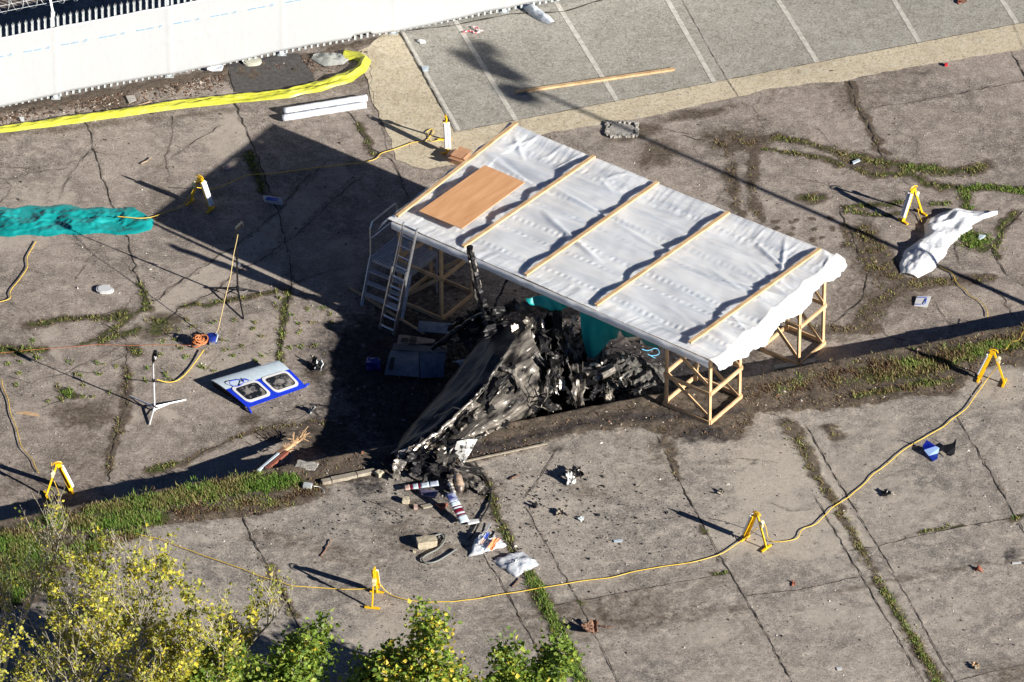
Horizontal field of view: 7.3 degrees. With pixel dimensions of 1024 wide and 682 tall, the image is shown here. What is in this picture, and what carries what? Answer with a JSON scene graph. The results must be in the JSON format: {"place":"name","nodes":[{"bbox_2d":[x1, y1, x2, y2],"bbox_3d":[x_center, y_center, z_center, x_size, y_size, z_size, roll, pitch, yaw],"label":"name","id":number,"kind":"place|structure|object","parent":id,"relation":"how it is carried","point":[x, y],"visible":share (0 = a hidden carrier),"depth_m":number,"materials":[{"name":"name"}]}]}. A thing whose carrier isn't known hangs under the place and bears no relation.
{"place":"outdoors","nodes":[
{"label":"outdoors","id":0,"kind":"place"},
{"bbox_2d":[0,0,1023,519],"bbox_3d":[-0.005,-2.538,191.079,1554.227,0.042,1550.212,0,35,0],"label":"yard ground","id":1,"kind":"structure","parent":0,"point":[658,150],"depth_m":190.76,"materials":[{"name":"concrete"}]},
{"bbox_2d":[43,461,74,499],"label":"work light","id":2,"kind":"object","parent":1,"relation":"on","point":[65,476],"visible":1,"depth_m":182.28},
{"bbox_2d":[0,204,153,236],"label":"teal tarp","id":3,"kind":"object","parent":1,"relation":"on","point":[54,220],"visible":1,"depth_m":191.45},
{"bbox_2d":[96,285,113,293],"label":"plastic tray","id":4,"kind":"object","parent":1,"relation":"on","point":[104,289],"visible":1,"depth_m":189.09,"materials":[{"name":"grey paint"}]},
{"bbox_2d":[129,350,185,424],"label":"lamp stand","id":5,"kind":"object","parent":1,"relation":"on","point":[154,357],"visible":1,"depth_m":184.99,"materials":[{"name":"metal"}]},
{"bbox_2d":[0,53,341,125],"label":"fence litter","id":6,"kind":"object","parent":1,"relation":"on","point":[176,87],"visible":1,"depth_m":195.89,"materials":[{"name":"brown plant"}]},
{"bbox_2d":[0,50,370,132],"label":"yellow tarp","id":7,"kind":"object","parent":1,"relation":"on","point":[357,71],"visible":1,"depth_m":195.68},
{"bbox_2d":[190,333,207,347],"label":"cable reel","id":8,"kind":"object","parent":1,"relation":"on","point":[198,339],"visible":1,"depth_m":187.21,"materials":[{"name":"orange plastic"}]},
{"bbox_2d":[185,174,214,213],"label":"barrier stand","id":9,"kind":"object","parent":1,"relation":"on","point":[206,192],"visible":1,"depth_m":191.69,"materials":[{"name":"white"}]},
{"bbox_2d":[206,331,217,344],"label":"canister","id":10,"kind":"object","parent":1,"relation":"on","point":[212,338],"visible":1,"depth_m":187.33,"materials":[{"name":"blue"}]},
{"bbox_2d":[205,221,259,319],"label":"lamp stand","id":11,"kind":"object","parent":1,"relation":"on","point":[237,228],"visible":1,"depth_m":188.49,"materials":[{"name":"black metal"}]},
{"bbox_2d":[211,360,308,413],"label":"window panel","id":12,"kind":"structure","parent":1,"relation":"on","point":[282,383],"depth_m":185.77,"materials":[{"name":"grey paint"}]},
{"bbox_2d":[237,384,265,398],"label":"window pane","id":13,"kind":"structure","parent":12,"relation":"in","point":[251,391],"depth_m":185.55,"materials":[{"name":"grey glass"}]},
{"bbox_2d":[266,374,293,389],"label":"window pane","id":14,"kind":"structure","parent":12,"relation":"in","point":[281,381],"depth_m":185.87,"materials":[{"name":"grey glass"}]},
{"bbox_2d":[227,53,315,96],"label":"tarmac patch","id":15,"kind":"object","parent":1,"relation":"on","point":[274,77],"visible":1,"depth_m":196.70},
{"bbox_2d":[243,57,261,65],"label":"oval lid","id":16,"kind":"object","parent":15,"relation":"on","point":[252,61],"visible":1,"depth_m":197.09,"materials":[{"name":"beige plastic"}]},
{"bbox_2d":[0,0,558,106],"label":"palisade fence","id":17,"kind":"object","parent":1,"relation":"on","point":[54,62],"visible":1,"depth_m":196.11,"materials":[{"name":"white"}]},
{"bbox_2d":[253,426,310,473],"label":"splintered beam","id":18,"kind":"structure","parent":1,"relation":"on","point":[275,458],"depth_m":183.09,"materials":[{"name":"brown wood"}]},
{"bbox_2d":[197,142,411,188],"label":"power cable","id":19,"kind":"object","parent":1,"relation":"on","point":[307,168],"visible":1,"depth_m":193.31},
{"bbox_2d":[311,356,323,370],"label":"charred lump","id":20,"kind":"object","parent":1,"relation":"on","point":[317,365],"visible":1,"depth_m":186.48,"materials":[{"name":"black metal"}]},
{"bbox_2d":[282,102,366,121],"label":"plastic roll","id":21,"kind":"object","parent":1,"relation":"on","point":[324,111],"visible":1,"depth_m":195.19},
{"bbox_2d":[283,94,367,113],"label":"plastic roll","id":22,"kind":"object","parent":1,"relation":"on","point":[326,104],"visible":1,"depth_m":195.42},
{"bbox_2d":[311,52,348,65],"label":"grey felt scrap","id":23,"kind":"object","parent":1,"relation":"on","point":[327,59],"visible":1,"depth_m":197.19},
{"bbox_2d":[366,357,380,370],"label":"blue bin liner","id":24,"kind":"object","parent":1,"relation":"on","point":[373,363],"visible":1,"depth_m":186.47,"materials":[{"name":"blue"}]},
{"bbox_2d":[349,287,424,334],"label":"fallen batten","id":25,"kind":"object","parent":1,"relation":"on","point":[381,307],"visible":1,"depth_m":188.47,"materials":[{"name":"brown wood"}]},
{"bbox_2d":[377,222,417,336],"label":"ladder","id":26,"kind":"object","parent":1,"relation":"on","point":[388,295],"visible":1,"depth_m":187.07,"materials":[{"name":"metal"}]},
{"bbox_2d":[360,203,437,321],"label":"access platform","id":27,"kind":"structure","parent":1,"relation":"on","point":[385,254],"depth_m":188.27,"materials":[{"name":"metal"}]},
{"bbox_2d":[446,146,471,164],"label":"cardboard box","id":28,"kind":"object","parent":1,"relation":"on","point":[460,155],"visible":0.79,"depth_m":193.48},
{"bbox_2d":[0,81,1023,681],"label":"grass","id":29,"kind":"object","parent":1,"relation":"on","point":[970,239],"visible":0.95,"depth_m":187.80,"materials":[{"name":"green plant"}]},
{"bbox_2d":[0,101,1023,681],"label":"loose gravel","id":30,"kind":"structure","parent":1,"relation":"on","point":[558,417],"depth_m":183.13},
{"bbox_2d":[0,51,1023,480],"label":"yard cracks","id":31,"kind":"object","parent":1,"relation":"on","point":[406,193],"visible":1,"depth_m":191.10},
{"bbox_2d":[390,245,672,495],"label":"helicopter wreck","id":32,"kind":"object","parent":1,"relation":"on","point":[505,375],"visible":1,"depth_m":184.18,"materials":[{"name":"black metal"}]},
{"bbox_2d":[385,334,447,377],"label":"cabin panel","id":33,"kind":"object","parent":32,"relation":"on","point":[406,363],"visible":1,"depth_m":186.34,"materials":[{"name":"blue metal"}]},
{"bbox_2d":[385,350,418,376],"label":"pale door","id":34,"kind":"structure","parent":33,"relation":"in","point":[406,363],"depth_m":186.28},
{"bbox_2d":[397,334,436,345],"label":"window frame","id":35,"kind":"structure","parent":33,"relation":"in","point":[420,340],"depth_m":186.69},
{"bbox_2d":[525,295,567,310],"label":"teal tarp","id":36,"kind":"object","parent":32,"relation":"on","point":[546,302],"visible":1,"depth_m":184.79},
{"bbox_2d":[339,279,755,435],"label":"ash and cinders","id":37,"kind":"object","parent":1,"relation":"on","point":[446,366],"visible":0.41,"depth_m":186.09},
{"bbox_2d":[377,121,846,424],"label":"timber shelter","id":38,"kind":"object","parent":1,"relation":"on","point":[682,276],"visible":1,"depth_m":185.86,"materials":[{"name":"white wood"}]},
{"bbox_2d":[419,165,524,228],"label":"plywood sheet","id":39,"kind":"object","parent":38,"relation":"on","point":[471,197],"visible":1,"depth_m":187.38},
{"bbox_2d":[580,312,619,358],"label":"teal tarp","id":40,"kind":"object","parent":38,"relation":"hanging from","point":[598,335],"visible":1,"depth_m":184.74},
{"bbox_2d":[618,328,657,347],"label":"teal tarp","id":41,"kind":"object","parent":38,"relation":"hanging from","point":[627,334],"visible":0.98,"depth_m":184.49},
{"bbox_2d":[605,120,638,137],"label":"concrete patch","id":42,"kind":"object","parent":1,"relation":"on","point":[623,129],"visible":1,"depth_m":194.69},
{"bbox_2d":[359,23,1023,168],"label":"kerb band","id":43,"kind":"object","parent":1,"relation":"on","point":[400,88],"visible":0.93,"depth_m":196.19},
{"bbox_2d":[437,114,450,153],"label":"work light","id":44,"kind":"object","parent":43,"relation":"on","point":[447,136],"visible":1,"depth_m":193.70,"materials":[{"name":"plastic"}]},
{"bbox_2d":[773,358,816,369],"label":"grey timber","id":45,"kind":"object","parent":1,"relation":"on","point":[792,364],"visible":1,"depth_m":186.60,"materials":[{"name":"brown wood"}]},
{"bbox_2d":[898,185,926,224],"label":"work light","id":46,"kind":"object","parent":1,"relation":"on","point":[907,202],"visible":1,"depth_m":191.31,"materials":[{"name":"yellow"}]},
{"bbox_2d":[914,296,930,307],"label":"folded paper","id":47,"kind":"object","parent":1,"relation":"on","point":[921,301],"visible":1,"depth_m":188.73,"materials":[{"name":"paper"}]},
{"bbox_2d":[899,208,997,277],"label":"white plastic sheet","id":48,"kind":"object","parent":1,"relation":"on","point":[927,252],"visible":1,"depth_m":190.68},
{"bbox_2d":[0,324,1023,681],"bbox_3d":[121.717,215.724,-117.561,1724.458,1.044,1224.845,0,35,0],"label":"raised slab","id":49,"kind":"structure","parent":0,"point":[922,568],"depth_m":179.92,"materials":[{"name":"concrete"}]},
{"bbox_2d":[0,621,56,681],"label":"yellow sapling","id":50,"kind":"object","parent":49,"relation":"on","point":[29,677],"visible":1,"depth_m":172.12,"materials":[{"name":"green plant"}]},
{"bbox_2d":[0,488,70,681],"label":"yellow sapling","id":51,"kind":"object","parent":49,"relation":"on","point":[15,560],"visible":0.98,"depth_m":173.50,"materials":[{"name":"green plant"}]},
{"bbox_2d":[13,526,119,681],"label":"yellow sapling","id":52,"kind":"object","parent":49,"relation":"on","point":[47,568],"visible":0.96,"depth_m":172.85,"materials":[{"name":"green plant"}]},
{"bbox_2d":[31,522,116,681],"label":"yellow sapling","id":53,"kind":"object","parent":49,"relation":"on","point":[51,596],"visible":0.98,"depth_m":172.22,"materials":[{"name":"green plant"}]},
{"bbox_2d":[16,594,140,681],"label":"yellow sapling","id":54,"kind":"object","parent":49,"relation":"on","point":[102,659],"visible":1,"depth_m":171.61,"materials":[{"name":"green plant"}]},
{"bbox_2d":[61,550,147,681],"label":"yellow sapling","id":55,"kind":"object","parent":49,"relation":"on","point":[87,648],"visible":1,"depth_m":171.87,"materials":[{"name":"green plant"}]},
{"bbox_2d":[59,550,149,681],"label":"yellow sapling","id":56,"kind":"object","parent":49,"relation":"on","point":[86,573],"visible":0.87,"depth_m":171.73,"materials":[{"name":"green plant"}]},
{"bbox_2d":[46,527,180,681],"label":"yellow sapling","id":57,"kind":"object","parent":49,"relation":"on","point":[155,578],"visible":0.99,"depth_m":171.57,"materials":[{"name":"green plant"}]},
{"bbox_2d":[106,515,186,681],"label":"yellow sapling","id":58,"kind":"object","parent":49,"relation":"on","point":[162,623],"visible":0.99,"depth_m":172.22,"materials":[{"name":"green plant"}]},
{"bbox_2d":[114,629,195,681],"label":"yellow sapling","id":59,"kind":"object","parent":49,"relation":"on","point":[149,676],"visible":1,"depth_m":171.02,"materials":[{"name":"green plant"}]},
{"bbox_2d":[128,549,230,681],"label":"yellow sapling","id":60,"kind":"object","parent":49,"relation":"on","point":[183,592],"visible":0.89,"depth_m":171.75,"materials":[{"name":"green plant"}]},
{"bbox_2d":[160,601,206,681],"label":"yellow sapling","id":61,"kind":"object","parent":49,"relation":"on","point":[175,675],"visible":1,"depth_m":170.98,"materials":[{"name":"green plant"}]},
{"bbox_2d":[149,597,217,678],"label":"yellow sapling","id":62,"kind":"object","parent":49,"relation":"on","point":[181,633],"visible":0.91,"depth_m":171.58,"materials":[{"name":"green plant"}]},
{"bbox_2d":[143,582,247,681],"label":"yellow sapling","id":63,"kind":"object","parent":49,"relation":"on","point":[232,641],"visible":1,"depth_m":171.38,"materials":[{"name":"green plant"}]},
{"bbox_2d":[171,646,230,681],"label":"green bush","id":64,"kind":"object","parent":49,"relation":"on","point":[201,673],"visible":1,"depth_m":171.50,"materials":[{"name":"green plant"}]},
{"bbox_2d":[197,629,282,681],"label":"green bush","id":65,"kind":"object","parent":49,"relation":"on","point":[243,665],"visible":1,"depth_m":171.93,"materials":[{"name":"green plant"}]},
{"bbox_2d":[212,564,294,653],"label":"yellow sapling","id":66,"kind":"object","parent":49,"relation":"on","point":[252,615],"visible":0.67,"depth_m":173.04,"materials":[{"name":"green plant"}]},
{"bbox_2d":[135,533,376,589],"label":"power cable","id":67,"kind":"object","parent":49,"relation":"on","point":[251,572],"visible":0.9,"depth_m":178.95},
{"bbox_2d":[261,608,344,681],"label":"green bush","id":68,"kind":"object","parent":49,"relation":"on","point":[304,651],"visible":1,"depth_m":171.89,"materials":[{"name":"green plant"}]},
{"bbox_2d":[295,460,318,470],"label":"stone","id":69,"kind":"object","parent":49,"relation":"on","point":[310,465],"visible":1,"depth_m":182.23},
{"bbox_2d":[321,468,374,484],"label":"kerb stone","id":70,"kind":"object","parent":49,"relation":"on","point":[347,476],"visible":1,"depth_m":181.82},
{"bbox_2d":[338,638,401,681],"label":"green bush","id":71,"kind":"object","parent":49,"relation":"on","point":[367,659],"visible":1,"depth_m":172.01,"materials":[{"name":"green plant"}]},
{"bbox_2d":[365,566,383,609],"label":"work light","id":72,"kind":"object","parent":49,"relation":"on","point":[375,577],"visible":1,"depth_m":177.83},
{"bbox_2d":[353,660,396,681],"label":"green bush","id":73,"kind":"object","parent":49,"relation":"on","point":[369,676],"visible":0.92,"depth_m":172.03,"materials":[{"name":"green plant"}]},
{"bbox_2d":[369,595,466,681],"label":"green bush","id":74,"kind":"object","parent":49,"relation":"on","point":[431,636],"visible":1,"depth_m":171.14,"materials":[{"name":"green plant"}]},
{"bbox_2d":[404,480,438,489],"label":"rotor blade","id":75,"kind":"object","parent":49,"relation":"on","point":[420,485],"visible":1,"depth_m":181.42,"materials":[{"name":"white paint"}]},
{"bbox_2d":[416,535,436,549],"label":"stone block","id":76,"kind":"object","parent":49,"relation":"on","point":[426,542],"depth_m":179.65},
{"bbox_2d":[377,631,477,681],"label":"green bush","id":77,"kind":"object","parent":49,"relation":"on","point":[393,651],"visible":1,"depth_m":171.72,"materials":[{"name":"green plant"}]},
{"bbox_2d":[419,489,437,498],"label":"fin fragment","id":78,"kind":"object","parent":49,"relation":"on","point":[428,493],"visible":1,"depth_m":181.20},
{"bbox_2d":[417,318,453,333],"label":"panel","id":79,"kind":"object","parent":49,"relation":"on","point":[433,326],"visible":1,"depth_m":187.20,"materials":[{"name":"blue metal"}]},
{"bbox_2d":[421,533,456,563],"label":"rubber hose","id":80,"kind":"object","parent":49,"relation":"on","point":[436,549],"visible":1,"depth_m":179.47,"materials":[{"name":"grey"}]},
{"bbox_2d":[445,492,468,522],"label":"rotor blade","id":81,"kind":"object","parent":49,"relation":"on","point":[457,507],"visible":1,"depth_m":180.58,"materials":[{"name":"red paint"}]},
{"bbox_2d":[448,657,496,681],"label":"green bush","id":82,"kind":"object","parent":49,"relation":"on","point":[457,676],"visible":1,"depth_m":171.90,"materials":[{"name":"green plant"}]},
{"bbox_2d":[468,468,491,538],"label":"black hose","id":83,"kind":"object","parent":49,"relation":"on","point":[485,511],"visible":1,"depth_m":180.89,"materials":[{"name":"black plastic"}]},
{"bbox_2d":[468,531,506,556],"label":"evidence bag","id":84,"kind":"object","parent":49,"relation":"on","point":[485,542],"visible":1,"depth_m":179.58,"materials":[{"name":"plastic"}]},
{"bbox_2d":[462,626,549,681],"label":"green bush","id":85,"kind":"object","parent":49,"relation":"on","point":[508,667],"visible":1,"depth_m":172.03,"materials":[{"name":"green plant"}]},
{"bbox_2d":[465,442,547,461],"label":"timber lath","id":86,"kind":"object","parent":49,"relation":"on","point":[509,451],"visible":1,"depth_m":182.62,"materials":[{"name":"wood"}]},
{"bbox_2d":[0,322,1023,607],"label":"verge grass","id":87,"kind":"structure","parent":49,"relation":"on","point":[12,540],"depth_m":181.23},
{"bbox_2d":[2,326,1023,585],"bbox_3d":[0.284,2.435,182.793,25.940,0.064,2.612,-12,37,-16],"label":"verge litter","id":88,"kind":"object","parent":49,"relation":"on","point":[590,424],"visible":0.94,"depth_m":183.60,"materials":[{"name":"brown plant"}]},
{"bbox_2d":[206,469,822,599],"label":"scattered crumbs","id":89,"kind":"object","parent":49,"relation":"on","point":[439,536],"visible":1,"depth_m":180.75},
{"bbox_2d":[493,551,538,576],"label":"evidence bag","id":90,"kind":"object","parent":49,"relation":"on","point":[516,564],"visible":1,"depth_m":179.13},
{"bbox_2d":[522,625,588,681],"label":"green bush","id":91,"kind":"object","parent":49,"relation":"on","point":[555,657],"visible":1,"depth_m":172.23,"materials":[{"name":"green plant"}]},
{"bbox_2d":[379,528,756,601],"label":"power cable","id":92,"kind":"object","parent":49,"relation":"on","point":[576,581],"visible":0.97,"depth_m":178.65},
{"bbox_2d":[566,465,583,485],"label":"debris","id":93,"kind":"object","parent":49,"relation":"on","point":[571,476],"visible":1,"depth_m":181.70,"materials":[{"name":"metal"}]},
{"bbox_2d":[581,619,598,633],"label":"bark piece","id":94,"kind":"object","parent":49,"relation":"on","point":[591,626],"visible":1,"depth_m":177.15,"materials":[{"name":"brown wood"}]},
{"bbox_2d":[243,412,1023,681],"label":"slab joints","id":95,"kind":"object","parent":49,"relation":"on","point":[723,560],"visible":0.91,"depth_m":179.32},
{"bbox_2d":[740,511,771,552],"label":"work light","id":96,"kind":"object","parent":49,"relation":"on","point":[749,524],"visible":1,"depth_m":179.56,"materials":[{"name":"yellow"}]},
{"bbox_2d":[764,367,996,541],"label":"power cable","id":97,"kind":"object","parent":49,"relation":"on","point":[880,469],"visible":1,"depth_m":182.08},
{"bbox_2d":[923,440,938,460],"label":"blue shell","id":98,"kind":"object","parent":49,"relation":"on","point":[931,450],"visible":1,"depth_m":182.55,"materials":[{"name":"paint"}]},
{"bbox_2d":[939,438,956,456],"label":"black shell","id":99,"kind":"object","parent":49,"relation":"on","point":[948,449],"visible":1,"depth_m":182.66,"materials":[{"name":"black plastic"}]},
{"bbox_2d":[976,349,1006,387],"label":"work light","id":100,"kind":"object","parent":49,"relation":"on","point":[984,364],"visible":1,"depth_m":184.67,"materials":[{"name":"yellow"}]},
{"bbox_2d":[400,0,1023,131],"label":"parking bay concrete","id":101,"kind":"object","parent":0,"point":[524,50],"visible":1,"depth_m":197.90,"materials":[{"name":"concrete"}]},
{"bbox_2d":[401,30,459,130],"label":"bay edging","id":102,"kind":"object","parent":101,"relation":"on","point":[455,124],"visible":1,"depth_m":196.36,"materials":[{"name":"paint"}]},
{"bbox_2d":[453,19,517,120],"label":"parking line","id":103,"kind":"object","parent":101,"relation":"on","point":[487,74],"visible":1,"depth_m":196.87,"materials":[{"name":"paint"}]},
{"bbox_2d":[523,4,553,24],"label":"clear plastic wrap","id":104,"kind":"object","parent":101,"relation":"on","point":[535,12],"visible":1,"depth_m":198.75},
{"bbox_2d":[553,0,618,101],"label":"parking line","id":105,"kind":"object","parent":101,"relation":"on","point":[586,51],"visible":1,"depth_m":197.60,"materials":[{"name":"paint"}]},
{"bbox_2d":[516,67,674,93],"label":"timber plank","id":106,"kind":"object","parent":101,"relation":"on","point":[595,80],"visible":1,"depth_m":196.44,"materials":[{"name":"brown wood"}]},
{"bbox_2d":[665,0,716,82],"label":"parking line","id":107,"kind":"object","parent":101,"relation":"on","point":[691,42],"visible":1,"depth_m":197.93,"materials":[{"name":"paint"}]},
{"bbox_2d":[398,0,1023,130],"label":"bay joints","id":108,"kind":"object","parent":101,"relation":"on","point":[622,99],"visible":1,"depth_m":197.76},
{"bbox_2d":[776,0,819,62],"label":"parking line","id":109,"kind":"object","parent":101,"relation":"on","point":[797,31],"visible":1,"depth_m":198.30,"materials":[{"name":"paint"}]},
{"bbox_2d":[892,0,921,43],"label":"parking line","id":110,"kind":"object","parent":101,"relation":"on","point":[906,21],"visible":1,"depth_m":198.67,"materials":[{"name":"paint"}]},
{"bbox_2d":[1000,0,1018,24],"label":"parking line","id":111,"kind":"object","parent":101,"relation":"on","point":[1009,11],"visible":1,"depth_m":199.02,"materials":[{"name":"paint"}]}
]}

